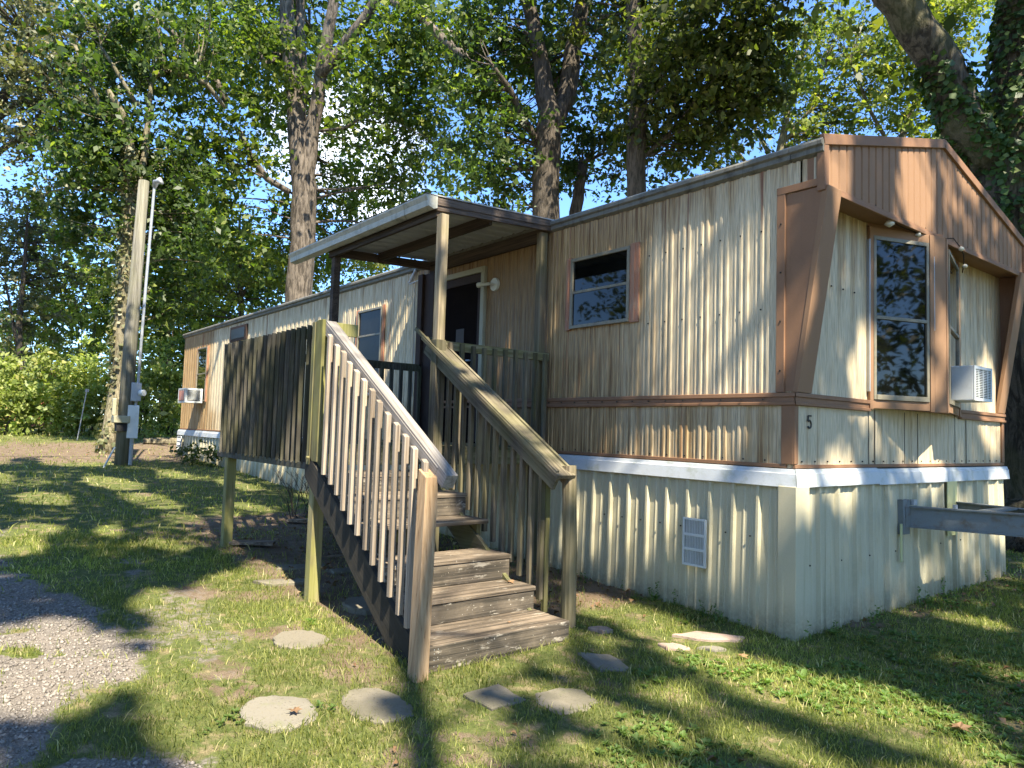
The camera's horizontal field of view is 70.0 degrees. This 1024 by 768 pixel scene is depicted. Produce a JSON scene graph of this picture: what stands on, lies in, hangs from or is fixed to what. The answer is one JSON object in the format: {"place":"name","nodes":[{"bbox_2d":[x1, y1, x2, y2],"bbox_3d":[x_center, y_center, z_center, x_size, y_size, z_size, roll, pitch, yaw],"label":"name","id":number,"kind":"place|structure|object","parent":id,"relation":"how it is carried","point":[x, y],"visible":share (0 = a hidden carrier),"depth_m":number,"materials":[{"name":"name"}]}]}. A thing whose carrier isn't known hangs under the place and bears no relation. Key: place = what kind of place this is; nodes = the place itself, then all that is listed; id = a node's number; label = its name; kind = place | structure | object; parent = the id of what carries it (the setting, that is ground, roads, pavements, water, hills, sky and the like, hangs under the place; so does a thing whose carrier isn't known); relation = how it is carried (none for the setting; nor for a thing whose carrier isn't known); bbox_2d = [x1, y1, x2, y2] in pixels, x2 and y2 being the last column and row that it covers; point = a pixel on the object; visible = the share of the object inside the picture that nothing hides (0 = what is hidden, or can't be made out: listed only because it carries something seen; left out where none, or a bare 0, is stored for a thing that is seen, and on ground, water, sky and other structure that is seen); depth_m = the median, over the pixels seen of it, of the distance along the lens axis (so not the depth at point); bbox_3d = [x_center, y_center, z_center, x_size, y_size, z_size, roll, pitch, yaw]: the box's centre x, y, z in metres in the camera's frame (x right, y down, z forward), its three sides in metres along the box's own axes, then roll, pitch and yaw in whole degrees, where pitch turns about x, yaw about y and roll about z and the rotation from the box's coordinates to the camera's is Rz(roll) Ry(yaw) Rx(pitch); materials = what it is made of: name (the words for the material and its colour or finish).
{"place":"outdoors","nodes":[
{"label":"outdoors","id":0,"kind":"place"},
{"bbox_2d":[0,0,993,420],"label":"sky","id":1,"kind":"structure","parent":0,"point":[564,204],"materials":[{"name":"blue"}]},
{"bbox_2d":[0,418,1023,767],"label":"ground","id":2,"kind":"structure","parent":0,"point":[198,596],"depth_m":4.93,"materials":[{"name":"green plant"}]},
{"bbox_2d":[0,329,57,431],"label":"shrub","id":3,"kind":"object","parent":2,"relation":"on","point":[20,362],"visible":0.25,"depth_m":24.89,"materials":[{"name":"green plant"}]},
{"bbox_2d":[0,342,63,427],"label":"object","id":4,"kind":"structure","parent":2,"relation":"on","point":[33,379],"depth_m":36.39,"materials":[{"name":"green plant"}]},
{"bbox_2d":[0,349,70,435],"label":"shrub","id":5,"kind":"object","parent":2,"relation":"on","point":[13,383],"visible":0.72,"depth_m":24.16,"materials":[{"name":"green plant"}]},
{"bbox_2d":[0,246,99,428],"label":"shrub","id":6,"kind":"object","parent":2,"relation":"on","point":[36,334],"visible":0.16,"depth_m":28.86,"materials":[{"name":"green plant"}]},
{"bbox_2d":[0,346,108,435],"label":"shrub","id":7,"kind":"object","parent":2,"relation":"on","point":[54,400],"visible":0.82,"depth_m":24.47,"materials":[{"name":"green plant"}]},
{"bbox_2d":[0,179,116,432],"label":"tree","id":8,"kind":"object","parent":2,"relation":"on","point":[22,274],"visible":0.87,"depth_m":26.59,"materials":[{"name":"green plant"}]},
{"bbox_2d":[14,222,117,431],"bbox_3d":[-17.574,-2.246,29.649,4.506,8.553,4.325,5,-5,-38],"label":"shrub","id":9,"kind":"object","parent":2,"relation":"on","point":[77,318],"visible":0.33,"depth_m":29.17,"materials":[{"name":"green plant"}]},
{"bbox_2d":[77,389,88,438],"bbox_3d":[-13.336,0.997,22.714,0.254,1.702,0.068,3,-4,-16],"label":"fence post","id":10,"kind":"object","parent":2,"relation":"on","point":[86,390],"visible":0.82,"depth_m":22.71,"materials":[{"name":"metal"}]},
{"bbox_2d":[0,0,178,208],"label":"tree","id":11,"kind":"object","parent":2,"relation":"on","point":[16,66],"visible":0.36,"depth_m":23.18,"materials":[{"name":"green plant"}]},
{"bbox_2d":[25,332,154,436],"bbox_3d":[-14.632,0.281,25.464,3.621,4.353,3.806,1,-4,8],"label":"shrub","id":12,"kind":"object","parent":2,"relation":"on","point":[94,366],"visible":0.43,"depth_m":25.07,"materials":[{"name":"green plant"}]},
{"bbox_2d":[0,561,201,767],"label":"gravel","id":13,"kind":"structure","parent":2,"relation":"on","point":[48,696],"depth_m":4.53,"materials":[{"name":"grey gravel"}]},
{"bbox_2d":[103,447,115,467],"bbox_3d":[-8.543,1.560,15.517,0.238,0.465,0.035,2,-4,-9],"label":"stake","id":14,"kind":"object","parent":2,"relation":"on","point":[111,453],"visible":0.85,"depth_m":15.51,"materials":[{"name":"grey metal"}]},
{"bbox_2d":[66,242,181,421],"bbox_3d":[-15.809,-1.743,29.929,4.306,7.799,3.972,5,-5,-38],"label":"shrub","id":15,"kind":"object","parent":2,"relation":"on","point":[109,280],"visible":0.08,"depth_m":29.81,"materials":[{"name":"green plant"}]},
{"bbox_2d":[6,0,254,453],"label":"tree","id":16,"kind":"object","parent":2,"relation":"on","point":[130,165],"visible":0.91,"depth_m":19.61,"materials":[{"name":"green plant"}]},
{"bbox_2d":[86,319,183,437],"bbox_3d":[-12.934,0.048,26.063,3.730,4.648,4.128,5,-5,-38],"label":"shrub","id":17,"kind":"object","parent":2,"relation":"on","point":[148,386],"visible":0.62,"depth_m":25.57,"materials":[{"name":"green plant"}]},
{"bbox_2d":[111,177,163,465],"bbox_3d":[-8.395,-1.357,16.319,0.717,6.711,0.470,5,-5,-38],"label":"utility pole","id":18,"kind":"object","parent":2,"relation":"on","point":[126,420],"visible":0.98,"depth_m":16.24,"materials":[{"name":"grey wood"}]},
{"bbox_2d":[133,312,185,435],"bbox_3d":[-12.049,-0.193,26.926,3.618,5.290,3.076,5,-5,-38],"label":"shrub","id":19,"kind":"object","parent":2,"relation":"on","point":[181,361],"visible":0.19,"depth_m":26.53,"materials":[{"name":"green plant"}]},
{"bbox_2d":[143,438,176,444],"bbox_3d":[-10.305,1.798,22.716,2.050,0.249,0.246,4,-4,-26],"label":"log","id":20,"kind":"object","parent":2,"relation":"on","point":[167,441],"visible":0.42,"depth_m":22.39,"materials":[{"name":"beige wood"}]},
{"bbox_2d":[0,164,326,428],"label":"tree","id":21,"kind":"object","parent":2,"relation":"on","point":[105,320],"visible":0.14,"depth_m":32.56,"materials":[{"name":"green plant"}]},
{"bbox_2d":[135,213,227,432],"bbox_3d":[-14.057,-2.710,31.044,4.413,10.310,3.877,5,-5,-38],"label":"shrub","id":22,"kind":"object","parent":2,"relation":"on","point":[178,330],"visible":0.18,"depth_m":30.86,"materials":[{"name":"green plant"}]},
{"bbox_2d":[169,439,222,467],"bbox_3d":[-7.235,1.804,16.756,1.655,1.076,1.070,-2,-5,43],"label":"weed clump","id":23,"kind":"object","parent":2,"relation":"on","point":[196,450],"visible":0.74,"depth_m":16.70,"materials":[{"name":"green plant"}]},
{"bbox_2d":[229,540,275,545],"bbox_3d":[-2.945,1.787,8.244,0.516,0.040,0.160,2,-4,-7],"label":"plank","id":24,"kind":"object","parent":2,"relation":"on","point":[257,542],"visible":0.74,"depth_m":8.19,"materials":[{"name":"grey wood"}]},
{"bbox_2d":[239,695,317,733],"bbox_3d":[-1.279,1.808,4.001,0.408,0.069,0.472,5,-5,-38],"label":"stepping stone","id":25,"kind":"object","parent":2,"relation":"on","point":[271,711],"visible":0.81,"depth_m":3.97,"materials":[{"name":"stone"}]},
{"bbox_2d":[288,706,301,712],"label":"fallen leaf","id":26,"kind":"object","parent":25,"relation":"on","point":[295,709],"visible":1,"depth_m":3.96,"materials":[{"name":"orange plant"}]},
{"bbox_2d":[253,578,304,586],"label":"stone slab","id":27,"kind":"structure","parent":2,"relation":"on","point":[296,581],"depth_m":6.69,"materials":[{"name":"beige stone"}]},
{"bbox_2d":[165,220,400,336],"bbox_3d":[-9.517,-2.473,30.499,9.966,9.888,7.110,5,-5,-38],"label":"tree","id":28,"kind":"object","parent":2,"relation":"on","point":[215,315],"visible":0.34,"depth_m":29.15,"materials":[{"name":"green plant"}]},
{"bbox_2d":[269,466,309,518],"bbox_3d":[-2.916,1.508,10.316,0.960,0.795,0.781,5,-5,-38],"label":"bare shrub","id":29,"kind":"object","parent":2,"relation":"on","point":[292,487],"visible":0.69,"depth_m":10.32,"materials":[{"name":"brown plant"}]},
{"bbox_2d":[273,630,328,648],"bbox_3d":[-1.490,1.814,5.153,0.379,0.072,0.406,5,-5,-38],"label":"stepping stone","id":30,"kind":"object","parent":2,"relation":"on","point":[304,638],"visible":0.77,"depth_m":5.13,"materials":[{"name":"beige stone"}]},
{"bbox_2d":[276,564,326,570],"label":"stone slab","id":31,"kind":"structure","parent":2,"relation":"on","point":[295,566],"depth_m":7.27,"materials":[{"name":"grey stone"}]},
{"bbox_2d":[286,518,326,521],"bbox_3d":[-2.728,1.833,9.842,0.603,0.060,0.100,2,-4,3],"label":"plank","id":32,"kind":"object","parent":2,"relation":"on","point":[299,520],"visible":0.46,"depth_m":9.80,"materials":[{"name":"grey wood"}]},
{"bbox_2d":[127,0,508,302],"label":"tree","id":33,"kind":"object","parent":2,"relation":"on","point":[285,60],"visible":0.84,"depth_m":23.68,"materials":[{"name":"green plant"}]},
{"bbox_2d":[326,568,351,574],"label":"stone slab","id":34,"kind":"structure","parent":2,"relation":"on","point":[340,570],"depth_m":7.14,"materials":[{"name":"grey stone"}]},
{"bbox_2d":[342,596,371,614],"bbox_3d":[-1.201,1.855,6.059,0.406,0.107,0.443,5,-5,-38],"label":"stepping stone","id":35,"kind":"object","parent":2,"relation":"on","point":[356,605],"visible":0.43,"depth_m":5.95,"materials":[{"name":"grey stone"}]},
{"bbox_2d":[322,553,397,556],"bbox_3d":[-1.621,1.832,7.846,0.949,0.027,0.030,3,-4,-20],"label":"plank","id":36,"kind":"object","parent":2,"relation":"on","point":[339,555],"depth_m":7.75,"materials":[{"name":"grey wood"}]},
{"bbox_2d":[341,688,413,725],"bbox_3d":[-0.773,1.833,4.149,0.360,0.071,0.509,5,-5,-38],"label":"stepping stone","id":37,"kind":"object","parent":2,"relation":"on","point":[382,704],"visible":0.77,"depth_m":4.12,"materials":[{"name":"grey stone"}]},
{"bbox_2d":[217,319,576,682],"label":"wooden deck","id":38,"kind":"structure","parent":2,"relation":"on","point":[429,605],"depth_m":5.94,"materials":[{"name":"brown wood"}]},
{"bbox_2d":[288,192,552,438],"bbox_3d":[-1.296,-0.573,8.972,1.700,2.550,3.534,5,-5,-38],"label":"porch canopy","id":39,"kind":"object","parent":38,"relation":"on","point":[429,226],"visible":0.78,"depth_m":8.47,"materials":[{"name":"metal"}]},
{"bbox_2d":[463,684,525,710],"bbox_3d":[-0.104,1.857,4.301,0.288,0.067,0.280,5,-5,-38],"label":"stepping stone","id":40,"kind":"object","parent":2,"relation":"on","point":[498,695],"visible":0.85,"depth_m":4.28,"materials":[{"name":"grey stone"}]},
{"bbox_2d":[0,1,990,429],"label":"distant wood","id":41,"kind":"object","parent":2,"relation":"on","point":[878,23],"depth_m":20.13,"materials":[{"name":"green plant"}]},
{"bbox_2d":[421,0,649,219],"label":"tree","id":42,"kind":"object","parent":2,"relation":"on","point":[554,86],"visible":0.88,"depth_m":17.49,"materials":[{"name":"green plant"}]},
{"bbox_2d":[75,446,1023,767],"bbox_3d":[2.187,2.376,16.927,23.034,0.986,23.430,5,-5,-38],"label":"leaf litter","id":43,"kind":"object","parent":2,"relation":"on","point":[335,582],"visible":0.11,"depth_m":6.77,"materials":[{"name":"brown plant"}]},
{"bbox_2d":[535,688,599,714],"bbox_3d":[0.324,1.877,4.302,0.366,0.067,0.348,5,-5,-38],"label":"stepping stone","id":44,"kind":"object","parent":2,"relation":"on","point":[561,698],"visible":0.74,"depth_m":4.29,"materials":[{"name":"grey stone"}]},
{"bbox_2d":[176,133,1023,641],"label":"mobile home","id":45,"kind":"object","parent":2,"relation":"on","point":[758,417],"visible":0.73,"depth_m":6.77,"materials":[{"name":"beige metal"}]},
{"bbox_2d":[178,388,202,403],"bbox_3d":[-8.078,0.298,18.366,0.425,0.360,0.626,5,-5,-38],"label":"air conditioner","id":46,"kind":"object","parent":45,"relation":"attached to","point":[191,395],"visible":1,"depth_m":18.14,"materials":[{"name":"white metal"}]},
{"bbox_2d":[195,346,207,400],"bbox_3d":[-7.862,-0.243,18.513,0.039,1.370,0.820,5,-5,-38],"label":"window frame","id":47,"kind":"structure","parent":45,"relation":"in","point":[202,352],"depth_m":18.53,"materials":[{"name":"metal"}]},
{"bbox_2d":[230,323,247,342],"bbox_3d":[-6.150,-1.140,16.446,0.046,0.340,1.100,5,-5,-38],"label":"vent window","id":48,"kind":"structure","parent":45,"relation":"in","point":[238,333],"depth_m":16.36,"materials":[{"name":"brown paint"}]},
{"bbox_2d":[356,306,381,397],"bbox_3d":[-2.257,-0.486,11.489,0.039,1.400,0.800,5,-5,-38],"label":"window","id":49,"kind":"structure","parent":45,"relation":"in","point":[369,322],"depth_m":11.48,"materials":[{"name":"glass"}]},
{"bbox_2d":[408,269,417,392],"bbox_3d":[-1.377,-0.750,10.407,0.054,1.843,0.398,5,-5,-42],"label":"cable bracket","id":50,"kind":"object","parent":45,"relation":"attached to","point":[413,275],"visible":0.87,"depth_m":10.51,"materials":[{"name":"metal"}]},
{"bbox_2d":[442,273,480,442],"bbox_3d":[-0.707,-0.322,9.481,0.089,2.150,0.920,5,-5,-38],"label":"door","id":51,"kind":"structure","parent":45,"relation":"in","point":[462,316],"depth_m":9.49,"materials":[{"name":"brown paint"}]},
{"bbox_2d":[476,278,499,291],"bbox_3d":[-0.281,-1.225,9.021,0.304,0.168,0.123,-1,-4,33],"label":"wall lamp","id":52,"kind":"object","parent":45,"relation":"attached to","point":[494,283],"visible":1,"depth_m":8.98,"materials":[{"name":"beige plastic"}]},
{"bbox_2d":[569,246,630,328],"bbox_3d":[0.900,-0.981,7.570,0.039,0.760,0.850,5,-5,-38],"label":"window frame","id":53,"kind":"structure","parent":45,"relation":"in","point":[599,282],"depth_m":7.56,"materials":[{"name":"metal"}]},
{"bbox_2d":[867,223,960,416],"bbox_3d":[4.088,-0.561,7.090,2.039,1.694,0.333,5,-5,-38],"label":"bay window","id":54,"kind":"structure","parent":45,"relation":"in","point":[914,325],"depth_m":6.74,"materials":[{"name":"brown paint"}]},
{"bbox_2d":[884,219,967,272],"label":"string lights","id":55,"kind":"object","parent":45,"relation":"hanging from","point":[889,223],"visible":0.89,"depth_m":6.78,"materials":[{"name":"brown paint"}]},
{"bbox_2d":[952,365,992,402],"bbox_3d":[4.530,0.007,7.337,0.466,0.340,0.360,5,-5,-38],"label":"air conditioner","id":56,"kind":"object","parent":45,"relation":"attached to","point":[971,383],"visible":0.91,"depth_m":7.16,"materials":[{"name":"white metal"}]},
{"bbox_2d":[588,626,612,633],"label":"stone slab","id":57,"kind":"structure","parent":2,"relation":"on","point":[602,629],"depth_m":5.69,"materials":[{"name":"grey stone"}]},
{"bbox_2d":[578,652,628,671],"bbox_3d":[0.636,1.911,4.994,0.243,0.073,0.370,3,-4,-19],"label":"stepping stone","id":58,"kind":"object","parent":2,"relation":"on","point":[596,661],"visible":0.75,"depth_m":4.97,"materials":[{"name":"stone"}]},
{"bbox_2d":[192,550,1023,767],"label":"weeds","id":59,"kind":"object","parent":2,"relation":"on","point":[1006,758],"visible":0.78,"depth_m":4.61,"materials":[{"name":"green plant"}]},
{"bbox_2d":[657,643,689,651],"bbox_3d":[1.185,1.947,5.375,0.165,0.064,0.199,5,-5,-38],"label":"flagstone","id":60,"kind":"object","parent":2,"relation":"on","point":[673,646],"visible":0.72,"depth_m":5.36,"materials":[{"name":"beige stone"}]},
{"bbox_2d":[540,0,831,201],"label":"tree","id":61,"kind":"object","parent":2,"relation":"on","point":[742,62],"visible":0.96,"depth_m":14.93,"materials":[{"name":"green plant"}]},
{"bbox_2d":[672,631,744,641],"bbox_3d":[1.507,1.958,5.614,0.542,0.061,0.189,1,-4,16],"label":"flagstone","id":62,"kind":"object","parent":2,"relation":"on","point":[704,636],"visible":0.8,"depth_m":5.59,"materials":[{"name":"beige stone"}]},
{"bbox_2d":[697,646,725,651],"bbox_3d":[1.464,1.956,5.356,0.200,0.059,0.091,0,-4,26],"label":"flagstone","id":63,"kind":"object","parent":2,"relation":"on","point":[715,648],"visible":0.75,"depth_m":5.34,"materials":[{"name":"stone"}]},
{"bbox_2d":[577,570,1017,641],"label":"sprigs","id":64,"kind":"object","parent":2,"relation":"on","point":[873,624],"visible":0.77,"depth_m":6.49,"materials":[{"name":"green plant"}]},
{"bbox_2d":[707,0,905,164],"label":"tree","id":65,"kind":"object","parent":2,"relation":"on","point":[823,108],"visible":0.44,"depth_m":21.85,"materials":[{"name":"green plant"}]},
{"bbox_2d":[776,0,1023,551],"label":"tree","id":66,"kind":"object","parent":2,"relation":"on","point":[982,137],"visible":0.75,"depth_m":10.29,"materials":[{"name":"green plant"}]},
{"bbox_2d":[814,0,995,138],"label":"tree","id":67,"kind":"object","parent":2,"relation":"on","point":[903,123],"visible":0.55,"depth_m":20.73,"materials":[{"name":"green plant"}]},
{"bbox_2d":[947,721,971,732],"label":"fallen leaf","id":68,"kind":"object","parent":2,"relation":"on","point":[960,725],"visible":1,"depth_m":4.10,"materials":[{"name":"brown plant"}]}
]}

